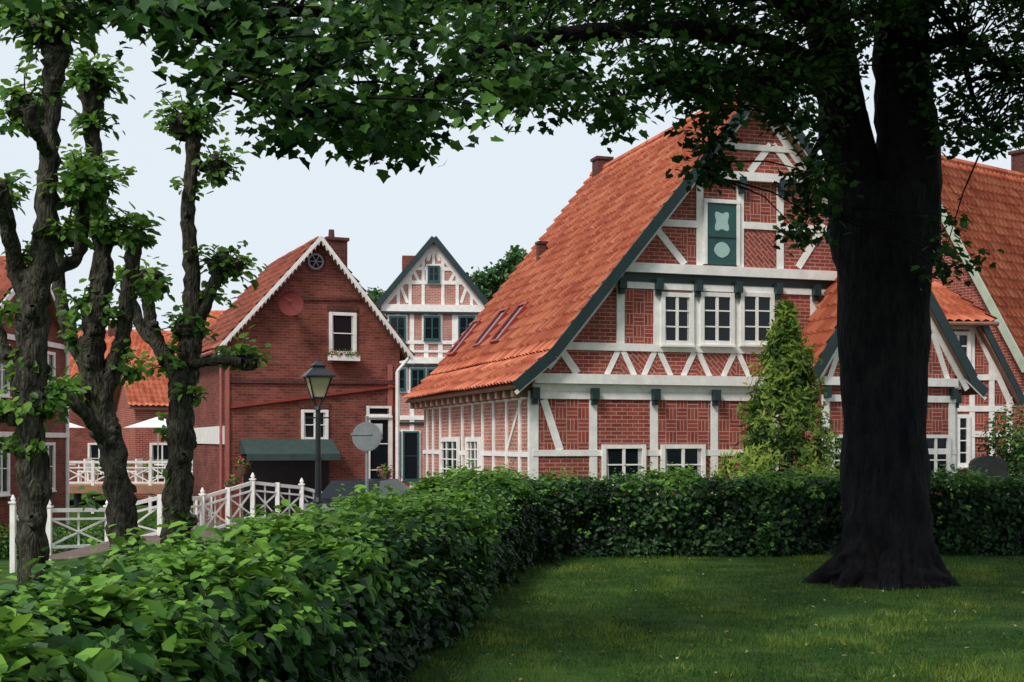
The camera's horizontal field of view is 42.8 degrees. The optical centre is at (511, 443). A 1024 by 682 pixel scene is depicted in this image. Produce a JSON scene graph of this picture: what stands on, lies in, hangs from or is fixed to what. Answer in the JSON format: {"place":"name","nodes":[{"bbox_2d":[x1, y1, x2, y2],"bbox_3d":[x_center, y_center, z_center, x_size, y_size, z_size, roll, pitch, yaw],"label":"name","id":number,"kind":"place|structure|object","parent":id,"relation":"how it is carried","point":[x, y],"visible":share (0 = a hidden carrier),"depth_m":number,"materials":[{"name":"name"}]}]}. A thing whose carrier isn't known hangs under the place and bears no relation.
{"place":"outdoors","nodes":[
{"label":"outdoors","id":0,"kind":"place"},
{"bbox_2d":[0,260,26,298],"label":"roof front","id":1,"kind":"structure","parent":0,"point":[5,284],"depth_m":34.65,"materials":[{"name":"orange tile"}]},
{"bbox_2d":[69,332,177,377],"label":"roof front","id":2,"kind":"structure","parent":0,"point":[139,344],"depth_m":61.47,"materials":[{"name":"orange tile"}]},
{"bbox_2d":[49,518,238,558],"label":"village street","id":3,"kind":"structure","parent":0,"point":[79,552],"depth_m":27.61,"materials":[{"name":"asphalt"}]},
{"bbox_2d":[222,474,240,521],"bbox_3d":[-7.603,1.509,35.485,0.508,1.382,0.488,0,0,25],"label":"flower basket","id":4,"kind":"object","parent":3,"relation":"on","point":[229,483],"visible":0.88,"depth_m":35.45,"materials":[{"name":"green plant"}]},
{"bbox_2d":[235,456,251,517],"bbox_3d":[-7.372,1.267,35.786,0.480,1.866,0.500,0,0,0],"label":"flower basket","id":5,"kind":"object","parent":3,"relation":"on","point":[241,468],"visible":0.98,"depth_m":35.75,"materials":[{"name":"green plant"}]},
{"bbox_2d":[240,439,340,521],"bbox_3d":[-6.153,1.028,36.253,2.620,2.345,0.900,0,0,-23],"label":"awning and entrance","id":6,"kind":"object","parent":3,"relation":"on","point":[288,461],"visible":0.65,"depth_m":36.43,"materials":[{"name":"fabric"}]},
{"bbox_2d":[303,478,407,515],"bbox_3d":[-3.939,1.629,34.476,1.750,1.379,4.050,0,0,14],"label":"parked car","id":7,"kind":"object","parent":3,"relation":"on","point":[329,492],"visible":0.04,"depth_m":33.83,"materials":[{"name":"grey paint"}]},
{"bbox_2d":[375,236,488,486],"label":"timber frame and windows","id":8,"kind":"object","parent":3,"relation":"on","point":[421,368],"visible":0.63,"depth_m":60.09,"materials":[{"name":"white paint"}]},
{"bbox_2d":[386,243,477,487],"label":"brick walls","id":9,"kind":"structure","parent":3,"relation":"on","point":[432,293],"depth_m":60.20,"materials":[{"name":"red brick"}]},
{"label":"roof","id":10,"kind":"object","parent":9,"relation":"on","visible":0},
{"bbox_2d":[402,255,413,270],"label":"chimney","id":11,"kind":"object","parent":10,"relation":"on","point":[406,259],"visible":0.27,"depth_m":62.11,"materials":[{"name":"brick"}]},
{"bbox_2d":[410,388,530,477],"bbox_3d":[-1.118,0.570,29.276,0.360,3.260,9.020,0,0,-17],"label":"side timber frame","id":12,"kind":"object","parent":3,"relation":"on","point":[449,452],"visible":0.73,"depth_m":28.79,"materials":[{"name":"white paint"}]},
{"bbox_2d":[405,359,538,402],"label":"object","id":13,"kind":"structure","parent":12,"relation":"on","point":[483,389],"depth_m":28.31,"materials":[{"name":"tile"}]},
{"bbox_2d":[402,350,548,398],"bbox_3d":[-1.040,-1.469,29.221,0.850,0.650,9.590,0,0,-17],"label":"roof","id":14,"kind":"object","parent":13,"relation":"on","point":[511,370],"visible":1,"depth_m":28.08,"materials":[{"name":"orange tile"}]},
{"bbox_2d":[424,109,836,494],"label":"brick walls","id":15,"kind":"structure","parent":3,"relation":"on","point":[600,326],"depth_m":26.32,"materials":[{"name":"red brick"}]},
{"bbox_2d":[444,116,732,372],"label":"roof left slab","id":16,"kind":"structure","parent":15,"relation":"on","point":[530,353],"depth_m":28.92,"materials":[{"name":"tile"}]},
{"bbox_2d":[447,301,528,356],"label":"skylights","id":17,"kind":"object","parent":16,"relation":"on","point":[512,318],"visible":0.71,"depth_m":31.00,"materials":[{"name":"grey glass"}]},
{"bbox_2d":[535,156,613,260],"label":"chimneys","id":18,"kind":"object","parent":16,"relation":"on","point":[598,162],"visible":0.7,"depth_m":34.27,"materials":[{"name":"brick"}]},
{"bbox_2d":[590,93,737,176],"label":"ridge tiles","id":19,"kind":"object","parent":16,"relation":"on","point":[640,146],"visible":0.15,"depth_m":31.84,"materials":[{"name":"tile"}]},
{"bbox_2d":[779,126,826,192],"bbox_3d":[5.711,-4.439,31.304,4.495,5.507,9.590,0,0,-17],"label":"bargeboard","id":20,"kind":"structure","parent":15,"relation":"attached to","point":[797,147],"depth_m":26.53,"materials":[{"name":"wood"}]},
{"bbox_2d":[512,84,988,494],"bbox_3d":[4.986,-2.515,26.212,10.531,9.431,0.394,0,0,-17],"label":"timber frame","id":21,"kind":"object","parent":3,"relation":"on","point":[697,279],"visible":0.62,"depth_m":25.77,"materials":[{"name":"white paint"}]},
{"bbox_2d":[538,182,823,478],"bbox_3d":[4.903,-2.303,26.388,9.396,6.135,0.001,0,0,-17],"label":"brick infill","id":22,"kind":"object","parent":21,"relation":"attached to","point":[623,422],"visible":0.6,"depth_m":25.81,"materials":[{"name":"red brick"}]},
{"bbox_2d":[601,198,774,486],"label":"windows","id":23,"kind":"structure","parent":21,"relation":"attached to","point":[721,231],"depth_m":26.04,"materials":[{"name":"white paint"}]},
{"bbox_2d":[792,290,977,494],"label":"wing walls","id":24,"kind":"structure","parent":3,"relation":"on","point":[943,382],"depth_m":26.25,"materials":[{"name":"red brick"}]},
{"bbox_2d":[929,307,967,378],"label":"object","id":25,"kind":"structure","parent":24,"relation":"on","point":[948,345],"depth_m":26.31,"materials":[{"name":"wood"}]},
{"bbox_2d":[959,383,978,395],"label":"roof right flare slab","id":26,"kind":"structure","parent":24,"relation":"on","point":[970,391],"depth_m":27.92,"materials":[{"name":"brown wood"}]},
{"bbox_2d":[931,281,1023,492],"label":"timbered annex","id":27,"kind":"object","parent":3,"relation":"on","point":[969,322],"visible":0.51,"depth_m":31.07,"materials":[{"name":"brick"}]},
{"bbox_2d":[932,149,1023,474],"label":"tiled farmhouse","id":28,"kind":"object","parent":3,"relation":"on","point":[993,197],"visible":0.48,"depth_m":37.49,"materials":[{"name":"tile"}]},
{"bbox_2d":[975,403,1023,493],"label":"garden shrub","id":29,"kind":"object","parent":3,"relation":"on","point":[993,433],"visible":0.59,"depth_m":28.97,"materials":[{"name":"green plant"}]},
{"bbox_2d":[997,421,1023,493],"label":"garden shrub","id":30,"kind":"object","parent":3,"relation":"on","point":[1020,456],"visible":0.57,"depth_m":27.88,"materials":[{"name":"green plant"}]},
{"bbox_2d":[205,312,222,327],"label":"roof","id":31,"kind":"structure","parent":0,"point":[212,321],"depth_m":77.05,"materials":[{"name":"orange tile"}]},
{"bbox_2d":[324,238,414,354],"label":"roof","id":32,"kind":"structure","parent":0,"point":[379,309],"depth_m":37.48,"materials":[{"name":"white wood"}]},
{"bbox_2d":[377,463,394,478],"bbox_3d":[-3.591,1.373,36.997,0.502,1.655,0.463,0,0,18],"label":"flower basket","id":33,"kind":"object","parent":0,"point":[384,473],"visible":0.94,"depth_m":36.90,"materials":[{"name":"green plant"}]},
{"bbox_2d":[0,493,1023,681],"bbox_3d":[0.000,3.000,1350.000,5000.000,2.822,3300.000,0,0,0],"label":"ground","id":34,"kind":"structure","parent":0,"point":[840,611],"depth_m":11.71,"materials":[{"name":"green plant"}]},
{"bbox_2d":[0,294,65,543],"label":"walls","id":35,"kind":"structure","parent":34,"relation":"on","point":[58,499],"depth_m":37.82,"materials":[{"name":"brick"}]},
{"bbox_2d":[0,256,69,524],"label":"windows and trim","id":36,"kind":"structure","parent":35,"relation":"attached to","point":[5,466],"depth_m":37.40,"materials":[{"name":"white paint"}]},
{"bbox_2d":[48,297,59,328],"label":"roof back slab","id":37,"kind":"structure","parent":35,"relation":"on","point":[52,308],"depth_m":37.47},
{"bbox_2d":[0,0,121,590],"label":"pollarded linden tree","id":38,"kind":"object","parent":34,"relation":"on","point":[29,412],"visible":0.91,"depth_m":12.40,"materials":[{"name":"green plant"}]},
{"bbox_2d":[8,494,162,572],"bbox_3d":[-9.806,2.300,30.090,3.568,2.340,0.440,0,0,-37],"label":"white bridge railing","id":39,"kind":"object","parent":34,"relation":"on","point":[50,510],"visible":0.56,"depth_m":29.83,"materials":[{"name":"paint"}]},
{"bbox_2d":[69,394,116,481],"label":"walls","id":40,"kind":"structure","parent":34,"relation":"on","point":[80,439],"depth_m":58.56,"materials":[{"name":"brick"}]},
{"bbox_2d":[78,320,171,474],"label":"windows and trim","id":41,"kind":"structure","parent":40,"relation":"attached to","point":[94,452],"depth_m":58.67,"materials":[{"name":"white paint"}]},
{"bbox_2d":[0,417,192,559],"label":"canal terrace","id":42,"kind":"structure","parent":34,"relation":"on","point":[149,486],"depth_m":46.41,"materials":[{"name":"white wood"}]},
{"bbox_2d":[26,48,170,561],"bbox_3d":[-4.557,-1.300,13.926,1.618,5.906,1.162,0,0,17],"label":"pollarded linden tree","id":43,"kind":"object","parent":34,"relation":"on","point":[99,373],"visible":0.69,"depth_m":13.92,"materials":[{"name":"green plant"}]},
{"bbox_2d":[117,386,192,498],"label":"walls","id":44,"kind":"structure","parent":34,"relation":"on","point":[137,441],"depth_m":52.32,"materials":[{"name":"brick"}]},
{"bbox_2d":[113,383,120,411],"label":"roof back slab","id":45,"kind":"structure","parent":44,"relation":"on","point":[116,394],"depth_m":55.80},
{"bbox_2d":[121,378,168,408],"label":"roof front slab","id":46,"kind":"structure","parent":44,"relation":"on","point":[130,406],"depth_m":52.00,"materials":[{"name":"tile"}]},
{"bbox_2d":[122,364,169,405],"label":"roof front","id":47,"kind":"structure","parent":46,"relation":"on","point":[151,390],"depth_m":52.77,"materials":[{"name":"orange tile"}]},
{"bbox_2d":[126,361,167,478],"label":"windows and trim","id":48,"kind":"structure","parent":44,"relation":"attached to","point":[163,451],"depth_m":52.41,"materials":[{"name":"white paint"}]},
{"bbox_2d":[113,90,279,551],"bbox_3d":[-3.802,-1.289,15.554,2.046,5.879,1.052,0,0,0],"label":"pollarded linden tree","id":49,"kind":"object","parent":34,"relation":"on","point":[188,126],"visible":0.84,"depth_m":15.41,"materials":[{"name":"green plant"}]},
{"bbox_2d":[195,496,213,519],"bbox_3d":[-7.926,2.386,37.964,2.925,1.889,0.661,0,0,-33],"label":"white bridge railing","id":50,"kind":"object","parent":34,"relation":"on","point":[210,514],"visible":0.12,"depth_m":37.41,"materials":[{"name":"paint"}]},
{"bbox_2d":[190,473,321,529],"bbox_3d":[-6.553,2.152,34.105,0.533,2.807,5.756,0,0,44],"label":"white bridge railing","id":51,"kind":"object","parent":34,"relation":"on","point":[227,499],"visible":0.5,"depth_m":33.84,"materials":[{"name":"paint"}]},
{"bbox_2d":[0,459,566,681],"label":"hedge","id":52,"kind":"object","parent":34,"relation":"on","point":[368,586],"visible":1,"depth_m":6.41,"materials":[{"name":"green plant"}]},
{"bbox_2d":[193,245,399,521],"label":"brick walls","id":53,"kind":"structure","parent":34,"relation":"on","point":[298,346],"depth_m":37.05,"materials":[{"name":"red brick"}]},
{"bbox_2d":[201,243,312,353],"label":"roof left slab","id":54,"kind":"structure","parent":53,"relation":"on","point":[256,304],"depth_m":36.81,"materials":[{"name":"white wood"}]},
{"bbox_2d":[201,236,318,352],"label":"roof","id":55,"kind":"structure","parent":54,"relation":"on","point":[226,322],"depth_m":37.95,"materials":[{"name":"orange tile"}]},
{"bbox_2d":[278,291,303,315],"bbox_3d":[-6.184,-3.901,36.304,0.681,0.688,0.532,0,0,38],"label":"satellite dish","id":56,"kind":"object","parent":53,"relation":"attached to","point":[290,303],"visible":1,"depth_m":36.32,"materials":[{"name":"red metal"}]},
{"bbox_2d":[194,237,413,521],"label":"house trim","id":57,"kind":"structure","parent":53,"relation":"attached to","point":[342,331],"depth_m":37.18,"materials":[{"name":"white paint"}]},
{"bbox_2d":[328,355,359,360],"bbox_3d":[-4.778,-2.433,37.147,0.900,0.140,0.190,0,0,-23],"label":"flower box","id":58,"kind":"object","parent":57,"relation":"attached to","point":[342,358],"visible":1,"depth_m":37.03,"materials":[{"name":"white paint"}]},
{"bbox_2d":[311,240,410,360],"bbox_3d":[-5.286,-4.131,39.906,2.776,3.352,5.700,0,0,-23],"label":"bargeboard","id":59,"kind":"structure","parent":53,"relation":"on","point":[403,356],"depth_m":37.47,"materials":[{"name":"white wood"}]},
{"bbox_2d":[324,229,349,266],"bbox_3d":[-5.235,-5.465,38.567,0.700,1.700,0.700,0,0,-23],"label":"chimney","id":60,"kind":"object","parent":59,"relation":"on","point":[338,245],"visible":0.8,"depth_m":38.33,"materials":[{"name":"brick"}]},
{"bbox_2d":[300,358,335,515],"bbox_3d":[-3.119,0.154,21.000,0.481,3.059,0.481,0,0,-20],"label":"street lamp","id":61,"kind":"object","parent":34,"relation":"on","point":[317,376],"visible":0.92,"depth_m":20.94,"materials":[{"name":"black metal"}]},
{"bbox_2d":[351,416,382,491],"bbox_3d":[-2.669,0.844,23.992,0.570,2.712,0.125,0,0,0],"label":"traffic sign","id":62,"kind":"object","parent":34,"relation":"on","point":[367,436],"visible":0.91,"depth_m":23.95,"materials":[{"name":"grey metal"}]},
{"bbox_2d":[360,284,383,302],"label":"distant tree","id":63,"kind":"object","parent":34,"relation":"on","point":[374,293],"visible":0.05,"depth_m":87.93,"materials":[{"name":"green plant"}]},
{"bbox_2d":[466,266,499,300],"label":"distant tree","id":64,"kind":"object","parent":34,"relation":"on","point":[487,291],"visible":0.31,"depth_m":79.24,"materials":[{"name":"green plant"}]},
{"bbox_2d":[482,245,527,291],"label":"distant tree","id":65,"kind":"object","parent":34,"relation":"on","point":[506,267],"visible":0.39,"depth_m":77.65,"materials":[{"name":"green plant"}]},
{"bbox_2d":[0,0,1023,590],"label":"shade tree","id":66,"kind":"object","parent":34,"relation":"on","point":[882,210],"visible":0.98,"depth_m":12.66,"materials":[{"name":"green plant"}]},
{"bbox_2d":[476,460,1023,557],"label":"hedge","id":67,"kind":"object","parent":34,"relation":"on","point":[736,519],"visible":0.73,"depth_m":18.63,"materials":[{"name":"green plant"}]},
{"bbox_2d":[486,554,1023,681],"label":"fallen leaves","id":68,"kind":"object","parent":34,"relation":"on","point":[768,623],"visible":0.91,"depth_m":11.26,"materials":[{"name":"green plant"}]},
{"bbox_2d":[707,299,841,494],"bbox_3d":[4.796,-0.151,22.172,3.185,4.677,3.135,0,0,0],"label":"conifer tree","id":69,"kind":"object","parent":34,"relation":"on","point":[787,354],"visible":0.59,"depth_m":21.96,"materials":[{"name":"green plant"}]},
{"bbox_2d":[0,0,1023,330],"label":"sky","id":70,"kind":"structure","parent":0,"point":[488,198],"materials":[{"name":"white"}]},
{"bbox_2d":[430,102,736,374],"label":"roof","id":71,"kind":"structure","parent":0,"point":[598,226],"depth_m":28.98,"materials":[{"name":"tile"}]},
{"bbox_2d":[783,277,836,372],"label":"wing roof","id":72,"kind":"structure","parent":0,"point":[818,330],"depth_m":26.15,"materials":[{"name":"orange tile"}]},
{"bbox_2d":[968,456,1006,493],"bbox_3d":[8.041,1.017,22.075,0.600,1.638,0.150,0,0,0],"label":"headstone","id":73,"kind":"object","parent":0,"point":[995,465],"visible":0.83,"depth_m":22.00,"materials":[{"name":"stone"}]},
{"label":"walls","id":74,"kind":"object","parent":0,"visible":0},
{"bbox_2d":[210,310,225,312],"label":"windows and trim","id":75,"kind":"structure","parent":74,"relation":"attached to","point":[216,311],"depth_m":77.78,"materials":[{"name":"orange tile"}]}
]}

